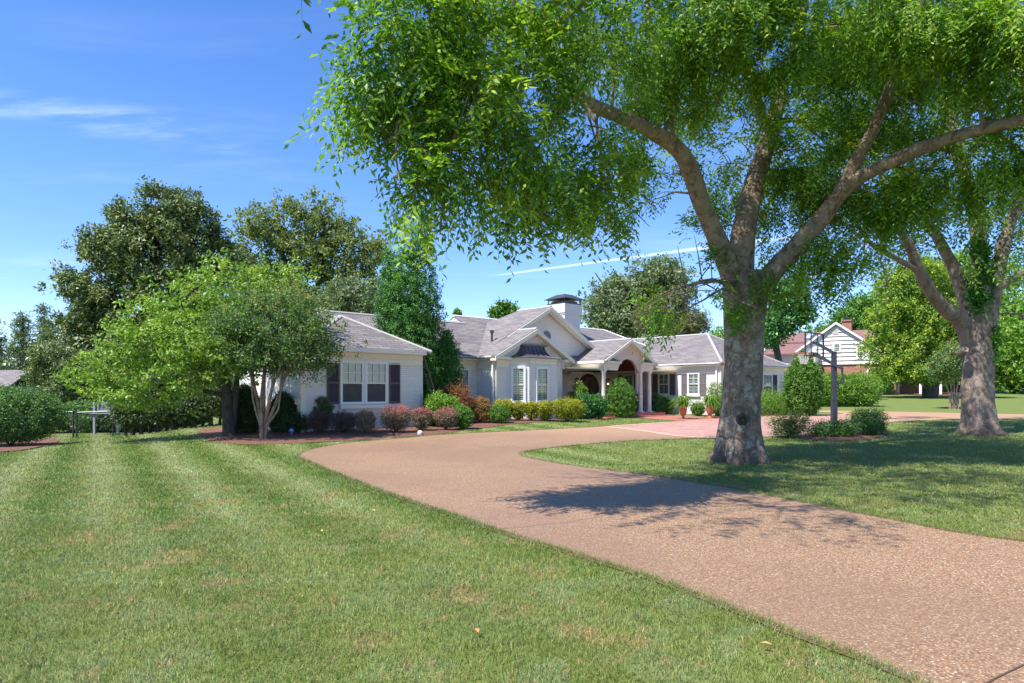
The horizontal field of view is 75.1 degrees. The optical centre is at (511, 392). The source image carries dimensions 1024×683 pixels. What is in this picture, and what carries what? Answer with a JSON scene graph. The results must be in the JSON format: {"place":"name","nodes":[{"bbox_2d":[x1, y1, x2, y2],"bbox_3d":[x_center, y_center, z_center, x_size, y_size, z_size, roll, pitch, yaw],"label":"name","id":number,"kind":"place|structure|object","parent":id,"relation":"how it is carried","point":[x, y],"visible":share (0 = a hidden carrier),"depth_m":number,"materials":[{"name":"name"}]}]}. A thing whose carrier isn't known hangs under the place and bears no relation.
{"place":"outdoors","nodes":[
{"label":"outdoors","id":0,"kind":"place"},
{"bbox_2d":[0,393,1023,682],"bbox_3d":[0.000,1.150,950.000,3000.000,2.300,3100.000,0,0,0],"label":"ground","id":1,"kind":"structure","parent":0,"point":[1008,403],"depth_m":6.03,"materials":[{"name":"green plant"}]},
{"bbox_2d":[0,319,13,369],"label":"conifer tree","id":2,"kind":"object","parent":1,"relation":"on","point":[2,350],"visible":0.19,"depth_m":48.18,"materials":[{"name":"green plant"}]},
{"bbox_2d":[1,310,37,369],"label":"conifer tree","id":3,"kind":"object","parent":1,"relation":"on","point":[23,333],"visible":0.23,"depth_m":46.67,"materials":[{"name":"green plant"}]},
{"bbox_2d":[0,370,50,392],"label":"house","id":4,"kind":"structure","parent":1,"relation":"on","point":[8,376],"depth_m":41.25,"materials":[{"name":"grey paint"}]},
{"bbox_2d":[0,438,58,451],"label":"mulch bed","id":5,"kind":"object","parent":1,"relation":"on","point":[48,442],"visible":0.62,"depth_m":22.08,"materials":[{"name":"brown soil"}]},
{"bbox_2d":[0,382,73,445],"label":"evergreen shrub","id":6,"kind":"object","parent":5,"relation":"on","point":[27,421],"visible":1,"depth_m":21.70,"materials":[{"name":"green plant"}]},
{"bbox_2d":[29,303,52,344],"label":"conifer tree","id":7,"kind":"object","parent":1,"relation":"on","point":[44,312],"visible":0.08,"depth_m":51.80,"materials":[{"name":"green plant"}]},
{"bbox_2d":[32,324,73,419],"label":"conifer tree","id":8,"kind":"object","parent":1,"relation":"on","point":[42,331],"visible":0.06,"depth_m":43.76,"materials":[{"name":"green plant"}]},
{"bbox_2d":[16,340,111,408],"bbox_3d":[-24.159,-0.406,35.994,5.111,4.905,3.585,0,0,0],"label":"flowering tree","id":9,"kind":"object","parent":1,"relation":"on","point":[50,363],"visible":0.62,"depth_m":35.32,"materials":[{"name":"green plant"}]},
{"bbox_2d":[56,398,114,432],"bbox_3d":[-21.663,1.262,34.013,3.503,2.180,3.528,0,0,0],"label":"evergreen shrub","id":10,"kind":"object","parent":1,"relation":"on","point":[78,406],"visible":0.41,"depth_m":33.29,"materials":[{"name":"green plant"}]},
{"bbox_2d":[89,402,118,434],"bbox_3d":[-19.177,1.222,31.360,1.201,1.547,0.720,0,0,0],"label":"garden bench","id":11,"kind":"object","parent":1,"relation":"on","point":[99,407],"visible":0.48,"depth_m":31.45,"materials":[{"name":"grey paint"}]},
{"bbox_2d":[37,411,172,437],"bbox_3d":[-17.953,1.240,28.800,6.615,1.422,0.069,0,0,0],"label":"metal fence","id":12,"kind":"object","parent":1,"relation":"on","point":[77,412],"visible":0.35,"depth_m":28.80,"materials":[{"name":"metal"}]},
{"bbox_2d":[88,400,161,432],"bbox_3d":[-19.388,1.191,33.981,3.737,2.246,3.962,0,0,0],"label":"evergreen shrub","id":13,"kind":"object","parent":1,"relation":"on","point":[110,424],"visible":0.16,"depth_m":32.95,"materials":[{"name":"green plant"}]},
{"bbox_2d":[105,369,147,435],"bbox_3d":[-15.734,0.429,27.506,2.002,2.865,1.724,0,0,0],"label":"hemlock tree","id":14,"kind":"object","parent":1,"relation":"on","point":[121,419],"visible":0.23,"depth_m":27.14,"materials":[{"name":"green plant"}]},
{"bbox_2d":[23,174,259,400],"bbox_3d":[-22.173,-5.287,39.755,14.143,14.750,7.569,0,0,0],"label":"magnolia tree","id":15,"kind":"object","parent":1,"relation":"on","point":[126,250],"visible":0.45,"depth_m":38.64,"materials":[{"name":"green plant"}]},
{"bbox_2d":[125,367,162,433],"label":"hemlock tree","id":16,"kind":"object","parent":1,"relation":"on","point":[139,416],"visible":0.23,"depth_m":26.79,"materials":[{"name":"green plant"}]},
{"bbox_2d":[143,368,181,431],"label":"hemlock tree","id":17,"kind":"object","parent":1,"relation":"on","point":[160,417],"visible":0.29,"depth_m":26.60,"materials":[{"name":"green plant"}]},
{"bbox_2d":[143,418,213,430],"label":"evergreen shrub","id":18,"kind":"object","parent":1,"relation":"on","point":[198,422],"visible":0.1,"depth_m":33.58,"materials":[{"name":"green plant"}]},
{"bbox_2d":[161,366,200,429],"bbox_3d":[-13.353,0.173,27.003,2.128,2.768,1.708,0,0,0],"label":"hemlock tree","id":19,"kind":"object","parent":1,"relation":"on","point":[180,418],"visible":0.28,"depth_m":26.62,"materials":[{"name":"green plant"}]},
{"bbox_2d":[175,365,220,427],"bbox_3d":[-12.514,0.076,26.837,1.965,2.772,1.677,0,0,0],"label":"hemlock tree","id":20,"kind":"object","parent":1,"relation":"on","point":[189,403],"visible":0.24,"depth_m":26.35,"materials":[{"name":"green plant"}]},
{"bbox_2d":[194,365,233,425],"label":"hemlock tree","id":21,"kind":"object","parent":1,"relation":"on","point":[213,410],"visible":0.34,"depth_m":26.17,"materials":[{"name":"green plant"}]},
{"bbox_2d":[218,185,399,312],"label":"oak tree","id":22,"kind":"object","parent":1,"relation":"on","point":[323,247],"visible":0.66,"depth_m":51.12,"materials":[{"name":"green plant"}]},
{"bbox_2d":[294,269,386,314],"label":"round tree","id":23,"kind":"object","parent":1,"relation":"on","point":[345,299],"visible":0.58,"depth_m":43.11,"materials":[{"name":"green plant"}]},
{"bbox_2d":[197,417,604,443],"bbox_3d":[0.043,1.273,26.971,22.989,0.354,7.816,0,0,-31],"label":"mulch bed","id":24,"kind":"object","parent":1,"relation":"on","point":[214,435],"visible":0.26,"depth_m":21.04,"materials":[{"name":"brown soil"}]},
{"bbox_2d":[50,247,325,435],"bbox_3d":[-9.604,-1.599,20.629,7.902,5.965,5.204,0,0,-33],"label":"dogwood tree","id":25,"kind":"object","parent":24,"relation":"on","point":[120,389],"visible":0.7,"depth_m":20.06,"materials":[{"name":"green plant"}]},
{"bbox_2d":[235,382,259,432],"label":"yew shrub","id":26,"kind":"object","parent":24,"relation":"on","point":[247,421],"visible":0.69,"depth_m":21.68,"materials":[{"name":"green plant"}]},
{"bbox_2d":[179,276,368,438],"bbox_3d":[-7.187,-1.053,20.036,5.392,4.993,3.686,0,0,-22],"label":"crape myrtle","id":27,"kind":"object","parent":24,"relation":"on","point":[289,316],"visible":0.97,"depth_m":19.72,"materials":[{"name":"green plant"}]},
{"bbox_2d":[268,389,296,431],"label":"yew shrub","id":28,"kind":"object","parent":24,"relation":"on","point":[287,402],"visible":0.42,"depth_m":21.86,"materials":[{"name":"green plant"}]},
{"bbox_2d":[272,409,308,432],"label":"yew shrub","id":29,"kind":"object","parent":24,"relation":"on","point":[285,423],"visible":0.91,"depth_m":21.53,"materials":[{"name":"green plant"}]},
{"bbox_2d":[304,409,330,432],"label":"barberry shrub","id":30,"kind":"object","parent":24,"relation":"on","point":[317,423],"visible":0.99,"depth_m":21.29,"materials":[{"name":"purple plant"}]},
{"bbox_2d":[310,395,334,415],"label":"cloud pruned juniper","id":31,"kind":"object","parent":24,"relation":"on","point":[323,404],"visible":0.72,"depth_m":22.02,"materials":[{"name":"green plant"}]},
{"bbox_2d":[324,410,356,432],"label":"barberry shrub","id":32,"kind":"object","parent":24,"relation":"on","point":[344,421],"visible":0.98,"depth_m":21.27,"materials":[{"name":"purple plant"}]},
{"bbox_2d":[353,409,377,432],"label":"barberry shrub","id":33,"kind":"object","parent":24,"relation":"on","point":[364,422],"visible":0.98,"depth_m":21.37,"materials":[{"name":"purple plant"}]},
{"bbox_2d":[370,248,401,334],"bbox_3d":[-4.548,-2.095,26.594,2.173,7.451,1.529,0,0,0],"label":"arborvitae tree","id":34,"kind":"object","parent":24,"relation":"on","point":[382,286],"visible":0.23,"depth_m":26.37,"materials":[{"name":"green plant"}]},
{"bbox_2d":[376,403,417,432],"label":"barberry shrub","id":35,"kind":"object","parent":24,"relation":"on","point":[396,421],"visible":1,"depth_m":21.49,"materials":[{"name":"red plant"}]},
{"bbox_2d":[382,229,448,424],"bbox_3d":[-3.730,-2.346,26.119,2.714,8.140,2.777,0,0,0],"label":"arborvitae tree","id":36,"kind":"object","parent":24,"relation":"on","point":[418,325],"visible":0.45,"depth_m":25.68,"materials":[{"name":"green plant"}]},
{"bbox_2d":[410,406,433,430],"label":"barberry shrub","id":37,"kind":"object","parent":24,"relation":"on","point":[420,420],"visible":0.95,"depth_m":22.32,"materials":[{"name":"red plant"}]},
{"bbox_2d":[423,356,434,394],"bbox_3d":[-3.020,-0.050,25.204,0.969,2.618,0.403,0,0,-10],"label":"wooden ladder","id":38,"kind":"object","parent":24,"relation":"on","point":[427,369],"visible":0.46,"depth_m":25.02,"materials":[{"name":"brown wood"}]},
{"bbox_2d":[422,390,459,426],"bbox_3d":[-2.608,0.582,24.618,1.764,1.496,1.448,0,0,0],"label":"nandina shrub","id":39,"kind":"object","parent":24,"relation":"on","point":[437,401],"visible":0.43,"depth_m":24.31,"materials":[{"name":"green plant"}]},
{"bbox_2d":[432,405,458,429],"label":"barberry shrub","id":40,"kind":"object","parent":24,"relation":"on","point":[445,418],"visible":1,"depth_m":22.69,"materials":[{"name":"red plant"}]},
{"bbox_2d":[432,327,465,397],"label":"arborvitae tree","id":41,"kind":"object","parent":24,"relation":"on","point":[451,366],"visible":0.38,"depth_m":26.43,"materials":[{"name":"green plant"}]},
{"bbox_2d":[435,378,474,406],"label":"japanese maple","id":42,"kind":"object","parent":24,"relation":"on","point":[455,388],"visible":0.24,"depth_m":25.61,"materials":[{"name":"brown plant"}]},
{"bbox_2d":[450,403,474,428],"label":"boxwood shrub","id":43,"kind":"object","parent":24,"relation":"on","point":[465,418],"visible":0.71,"depth_m":23.20,"materials":[{"name":"green plant"}]},
{"bbox_2d":[472,395,492,422],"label":"nandina shrub","id":44,"kind":"object","parent":24,"relation":"on","point":[479,414],"visible":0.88,"depth_m":25.91,"materials":[{"name":"brown plant"}]},
{"bbox_2d":[487,403,511,422],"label":"boxwood shrub","id":45,"kind":"object","parent":24,"relation":"on","point":[498,415],"visible":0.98,"depth_m":25.73,"materials":[{"name":"green plant"}]},
{"bbox_2d":[492,397,515,419],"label":"golden shrub","id":46,"kind":"object","parent":24,"relation":"on","point":[508,403],"visible":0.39,"depth_m":26.60,"materials":[{"name":"yellow plant"}]},
{"bbox_2d":[510,400,526,420],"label":"golden shrub","id":47,"kind":"object","parent":24,"relation":"on","point":[518,411],"visible":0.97,"depth_m":26.64,"materials":[{"name":"yellow plant"}]},
{"bbox_2d":[524,400,539,420],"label":"golden shrub","id":48,"kind":"object","parent":24,"relation":"on","point":[531,410],"visible":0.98,"depth_m":26.65,"materials":[{"name":"yellow plant"}]},
{"bbox_2d":[536,399,555,420],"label":"golden shrub","id":49,"kind":"object","parent":24,"relation":"on","point":[544,410],"visible":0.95,"depth_m":26.61,"materials":[{"name":"yellow plant"}]},
{"bbox_2d":[567,380,589,418],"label":"leafy plant","id":50,"kind":"object","parent":24,"relation":"on","point":[579,387],"visible":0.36,"depth_m":30.36,"materials":[{"name":"green plant"}]},
{"bbox_2d":[573,391,596,419],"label":"laurel shrub","id":51,"kind":"object","parent":24,"relation":"on","point":[588,409],"visible":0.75,"depth_m":29.10,"materials":[{"name":"green plant"}]},
{"bbox_2d":[605,377,637,416],"bbox_3d":[5.127,0.260,31.588,1.826,2.103,1.766,0,0,0],"label":"topiary cone","id":52,"kind":"object","parent":24,"relation":"on","point":[622,402],"visible":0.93,"depth_m":31.19,"materials":[{"name":"green plant"}]},
{"bbox_2d":[486,296,521,318],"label":"young tree","id":53,"kind":"object","parent":1,"relation":"on","point":[501,309],"visible":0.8,"depth_m":69.45,"materials":[{"name":"green plant"}]},
{"bbox_2d":[231,294,788,431],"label":"house","id":54,"kind":"structure","parent":1,"relation":"on","point":[553,350],"depth_m":29.18,"materials":[{"name":"paint"}]},
{"bbox_2d":[340,360,364,403],"bbox_3d":[-5.497,-0.349,22.950,0.920,1.502,0.058,0,0,-42],"label":"window","id":55,"kind":"structure","parent":54,"relation":"in","point":[352,373],"depth_m":22.95,"materials":[{"name":"white glass"}]},
{"bbox_2d":[365,361,387,403],"bbox_3d":[-4.800,-0.349,23.577,0.920,1.502,0.058,0,0,-42],"label":"window","id":56,"kind":"structure","parent":54,"relation":"in","point":[376,372],"depth_m":23.58,"materials":[{"name":"white glass"}]},
{"bbox_2d":[456,368,469,400],"bbox_3d":[-2.120,-0.309,28.087,0.840,1.462,0.058,0,0,-42],"label":"window","id":57,"kind":"structure","parent":54,"relation":"in","point":[466,371],"depth_m":28.27,"materials":[{"name":"white paint"}]},
{"bbox_2d":[511,366,526,403],"bbox_3d":[0.266,-0.305,28.047,0.700,1.590,0.098,0,0,2],"label":"window","id":58,"kind":"structure","parent":54,"relation":"in","point":[518,373],"depth_m":28.08,"materials":[{"name":"white paint"}]},
{"bbox_2d":[536,367,548,403],"bbox_3d":[1.315,-0.305,28.537,0.820,1.590,0.098,0,0,-42],"label":"window","id":59,"kind":"structure","parent":54,"relation":"in","point":[542,373],"depth_m":28.57,"materials":[{"name":"white paint"}]},
{"bbox_2d":[583,377,595,402],"bbox_3d":[4.416,0.060,37.780,1.160,1.880,0.108,0,0,-42],"label":"entry door","id":60,"kind":"structure","parent":54,"relation":"in","point":[589,382],"depth_m":37.85,"materials":[{"name":"wood"}]},
{"bbox_2d":[623,374,633,394],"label":"window","id":61,"kind":"structure","parent":54,"relation":"in","point":[629,378],"depth_m":38.25,"materials":[{"name":"white paint"}]},
{"bbox_2d":[658,373,669,395],"bbox_3d":[8.303,-0.425,36.536,0.098,1.270,0.820,0,0,-42],"label":"window","id":62,"kind":"structure","parent":54,"relation":"in","point":[663,378],"depth_m":36.54,"materials":[{"name":"white paint"}]},
{"bbox_2d":[686,372,700,396],"bbox_3d":[9.557,-0.425,35.144,0.098,1.270,0.820,0,0,-42],"label":"window","id":63,"kind":"structure","parent":54,"relation":"in","point":[693,378],"depth_m":35.15,"materials":[{"name":"white paint"}]},
{"bbox_2d":[762,373,772,394],"bbox_3d":[14.277,-0.384,37.234,1.070,1.352,0.058,0,0,-42],"label":"window","id":64,"kind":"structure","parent":54,"relation":"in","point":[767,378],"depth_m":37.26,"materials":[{"name":"white paint"}]},
{"bbox_2d":[550,396,585,421],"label":"golden shrub","id":65,"kind":"object","parent":1,"relation":"on","point":[565,408],"visible":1,"depth_m":26.52,"materials":[{"name":"yellow plant"}]},
{"bbox_2d":[590,392,608,418],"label":"laurel shrub","id":66,"kind":"object","parent":1,"relation":"on","point":[601,410],"visible":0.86,"depth_m":29.33,"materials":[{"name":"green plant"}]},
{"bbox_2d":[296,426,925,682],"bbox_3d":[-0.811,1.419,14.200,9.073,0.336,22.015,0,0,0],"label":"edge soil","id":67,"kind":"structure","parent":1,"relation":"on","point":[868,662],"depth_m":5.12,"materials":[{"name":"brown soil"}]},
{"bbox_2d":[576,249,700,338],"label":"tulip tree","id":68,"kind":"object","parent":1,"relation":"on","point":[607,310],"visible":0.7,"depth_m":60.57,"materials":[{"name":"green plant"}]},
{"bbox_2d":[283,0,1023,464],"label":"shade tree","id":69,"kind":"object","parent":1,"relation":"on","point":[443,98],"visible":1,"depth_m":12.08,"materials":[{"name":"green plant"}]},
{"bbox_2d":[651,392,662,411],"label":"laurel shrub","id":70,"kind":"object","parent":1,"relation":"on","point":[655,405],"visible":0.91,"depth_m":34.46,"materials":[{"name":"green plant"}]},
{"bbox_2d":[606,426,715,437],"bbox_3d":[4.756,1.329,22.430,0.792,0.142,5.192,0,0,-35],"label":"forecourt border","id":71,"kind":"object","parent":1,"relation":"on","point":[658,432],"visible":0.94,"depth_m":22.29,"materials":[{"name":"beige concrete"}]},
{"bbox_2d":[658,395,675,414],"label":"laurel shrub","id":72,"kind":"object","parent":1,"relation":"on","point":[665,401],"visible":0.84,"depth_m":34.72,"materials":[{"name":"green plant"}]},
{"bbox_2d":[627,279,716,336],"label":"cedar tree","id":73,"kind":"object","parent":1,"relation":"on","point":[696,323],"visible":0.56,"depth_m":55.28,"materials":[{"name":"green plant"}]},
{"bbox_2d":[709,325,723,338],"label":"leafy tree","id":74,"kind":"object","parent":1,"relation":"on","point":[717,331],"visible":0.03,"depth_m":96.12,"materials":[{"name":"green plant"}]},
{"bbox_2d":[667,411,788,416],"bbox_3d":[12.180,1.076,36.766,9.101,0.205,6.200,0,0,-35],"label":"mulch bed","id":75,"kind":"object","parent":1,"relation":"on","point":[761,414],"visible":0.07,"depth_m":33.70,"materials":[{"name":"brown soil"}]},
{"bbox_2d":[690,401,705,415],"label":"laurel shrub","id":76,"kind":"object","parent":75,"relation":"on","point":[697,411],"visible":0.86,"depth_m":33.33,"materials":[{"name":"green plant"}]},
{"bbox_2d":[704,381,722,415],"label":"clipped tree","id":77,"kind":"object","parent":75,"relation":"on","point":[715,391],"visible":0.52,"depth_m":33.21,"materials":[{"name":"green plant"}]},
{"bbox_2d":[761,383,797,414],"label":"clipped hedge","id":78,"kind":"object","parent":75,"relation":"on","point":[774,404],"visible":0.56,"depth_m":34.54,"materials":[{"name":"green plant"}]},
{"bbox_2d":[612,416,898,436],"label":"paved forecourt","id":79,"kind":"structure","parent":1,"relation":"on","point":[708,428],"depth_m":24.39,"materials":[{"name":"brick"}]},
{"bbox_2d":[764,407,814,438],"bbox_3d":[8.586,1.070,20.630,1.579,1.239,1.069,0,0,0],"label":"azalea shrub","id":80,"kind":"object","parent":1,"relation":"on","point":[791,428],"visible":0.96,"depth_m":20.55,"materials":[{"name":"green plant"}]},
{"bbox_2d":[764,273,822,374],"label":"leafy tree","id":81,"kind":"object","parent":1,"relation":"on","point":[792,322],"visible":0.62,"depth_m":45.25,"materials":[{"name":"green plant"}]},
{"bbox_2d":[779,348,826,415],"bbox_3d":[14.832,-0.437,33.836,2.355,3.697,2.132,0,0,0],"label":"clipped shrub","id":82,"kind":"object","parent":1,"relation":"on","point":[804,384],"visible":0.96,"depth_m":33.33,"materials":[{"name":"green plant"}]},
{"bbox_2d":[794,320,827,332],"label":"leafy tree","id":83,"kind":"object","parent":1,"relation":"on","point":[820,328],"visible":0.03,"depth_m":95.18,"materials":[{"name":"green plant"}]},
{"bbox_2d":[800,430,888,440],"bbox_3d":[11.564,1.345,22.512,2.094,0.166,7.346,0,0,39],"label":"mulch bed","id":84,"kind":"object","parent":1,"relation":"on","point":[850,437],"visible":0.26,"depth_m":20.65,"materials":[{"name":"brown soil"}]},
{"bbox_2d":[797,331,844,421],"bbox_3d":[11.248,-0.430,24.437,1.339,3.559,1.358,0,0,0],"label":"basketball hoop","id":85,"kind":"object","parent":84,"relation":"on","point":[834,402],"visible":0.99,"depth_m":24.05,"materials":[{"name":"grey metal"}]},
{"bbox_2d":[806,414,861,436],"bbox_3d":[10.132,1.176,21.196,1.924,1.038,1.184,0,0,0],"label":"juniper shrub","id":86,"kind":"object","parent":84,"relation":"on","point":[839,428],"visible":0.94,"depth_m":20.95,"materials":[{"name":"green plant"}]},
{"bbox_2d":[845,403,891,425],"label":"juniper shrub","id":87,"kind":"object","parent":84,"relation":"on","point":[869,415],"visible":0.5,"depth_m":22.79,"materials":[{"name":"green plant"}]},
{"bbox_2d":[851,417,887,434],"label":"juniper shrub","id":88,"kind":"object","parent":84,"relation":"on","point":[873,426],"visible":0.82,"depth_m":21.60,"materials":[{"name":"green plant"}]},
{"bbox_2d":[764,317,941,394],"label":"brick house","id":89,"kind":"structure","parent":1,"relation":"on","point":[840,339],"depth_m":66.18,"materials":[{"name":"paint"}]},
{"bbox_2d":[821,370,885,406],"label":"clipped hedge","id":90,"kind":"object","parent":1,"relation":"on","point":[852,390],"visible":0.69,"depth_m":42.30,"materials":[{"name":"green plant"}]},
{"bbox_2d":[825,290,892,334],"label":"leafy tree","id":91,"kind":"object","parent":1,"relation":"on","point":[854,311],"visible":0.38,"depth_m":90.68,"materials":[{"name":"green plant"}]},
{"bbox_2d":[783,0,1023,435],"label":"shade tree","id":92,"kind":"object","parent":1,"relation":"on","point":[973,318],"visible":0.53,"depth_m":21.52,"materials":[{"name":"green plant"}]},
{"bbox_2d":[900,392,960,394],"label":"mulch bed","id":93,"kind":"object","parent":1,"relation":"on","point":[944,393],"visible":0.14,"depth_m":65.61,"materials":[{"name":"brown soil"}]},
{"bbox_2d":[920,245,1023,392],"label":"leafy tree","id":94,"kind":"object","parent":93,"relation":"on","point":[958,255],"visible":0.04,"depth_m":74.43,"materials":[{"name":"green plant"}]},
{"bbox_2d":[937,289,1023,392],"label":"leafy tree","id":95,"kind":"object","parent":93,"relation":"on","point":[1008,300],"visible":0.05,"depth_m":69.92,"materials":[{"name":"green plant"}]},
{"bbox_2d":[853,252,1013,397],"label":"magnolia tree","id":96,"kind":"object","parent":1,"relation":"on","point":[927,334],"visible":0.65,"depth_m":54.07,"materials":[{"name":"green plant"}]},
{"bbox_2d":[920,339,961,408],"bbox_3d":[26.382,-1.111,40.116,3.196,4.210,2.857,0,0,0],"label":"crape myrtle","id":97,"kind":"object","parent":1,"relation":"on","point":[942,368],"visible":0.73,"depth_m":39.98,"materials":[{"name":"green plant"}]},
{"bbox_2d":[994,298,1023,393],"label":"leafy tree","id":98,"kind":"object","parent":1,"relation":"on","point":[1012,351],"visible":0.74,"depth_m":65.43,"materials":[{"name":"green plant"}]},
{"bbox_2d":[1000,250,1023,311],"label":"leafy tree","id":99,"kind":"object","parent":1,"relation":"on","point":[1016,271],"visible":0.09,"depth_m":79.31,"materials":[{"name":"green plant"}]},
{"bbox_2d":[0,0,1023,364],"label":"sky","id":100,"kind":"structure","parent":0,"point":[97,97],"materials":[{"name":"blue"}]},
{"bbox_2d":[300,410,1023,682],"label":"driveway","id":101,"kind":"structure","parent":0,"point":[943,606],"depth_m":7.07,"materials":[{"name":"beige gravel"}]},
{"bbox_2d":[297,419,1023,682],"bbox_3d":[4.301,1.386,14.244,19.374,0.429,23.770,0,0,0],"label":"edge grass","id":102,"kind":"structure","parent":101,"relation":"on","point":[752,614],"depth_m":7.20,"materials":[{"name":"green plant"}]},
{"bbox_2d":[632,415,718,420],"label":"brick walk","id":103,"kind":"structure","parent":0,"point":[675,418],"depth_m":30.68,"materials":[{"name":"red brick"}]},
{"bbox_2d":[668,395,698,418],"bbox_3d":[7.834,0.662,30.536,1.526,1.102,1.531,0,0,0],"label":"fern urn","id":104,"kind":"object","parent":103,"relation":"on","point":[682,403],"visible":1,"depth_m":30.36,"materials":[{"name":"ceramic"}]},
{"bbox_2d":[695,395,721,417],"bbox_3d":[9.328,0.651,31.455,1.538,1.103,1.522,0,0,0],"label":"fern urn","id":105,"kind":"object","parent":103,"relation":"on","point":[709,402],"visible":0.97,"depth_m":31.31,"materials":[{"name":"ceramic"}]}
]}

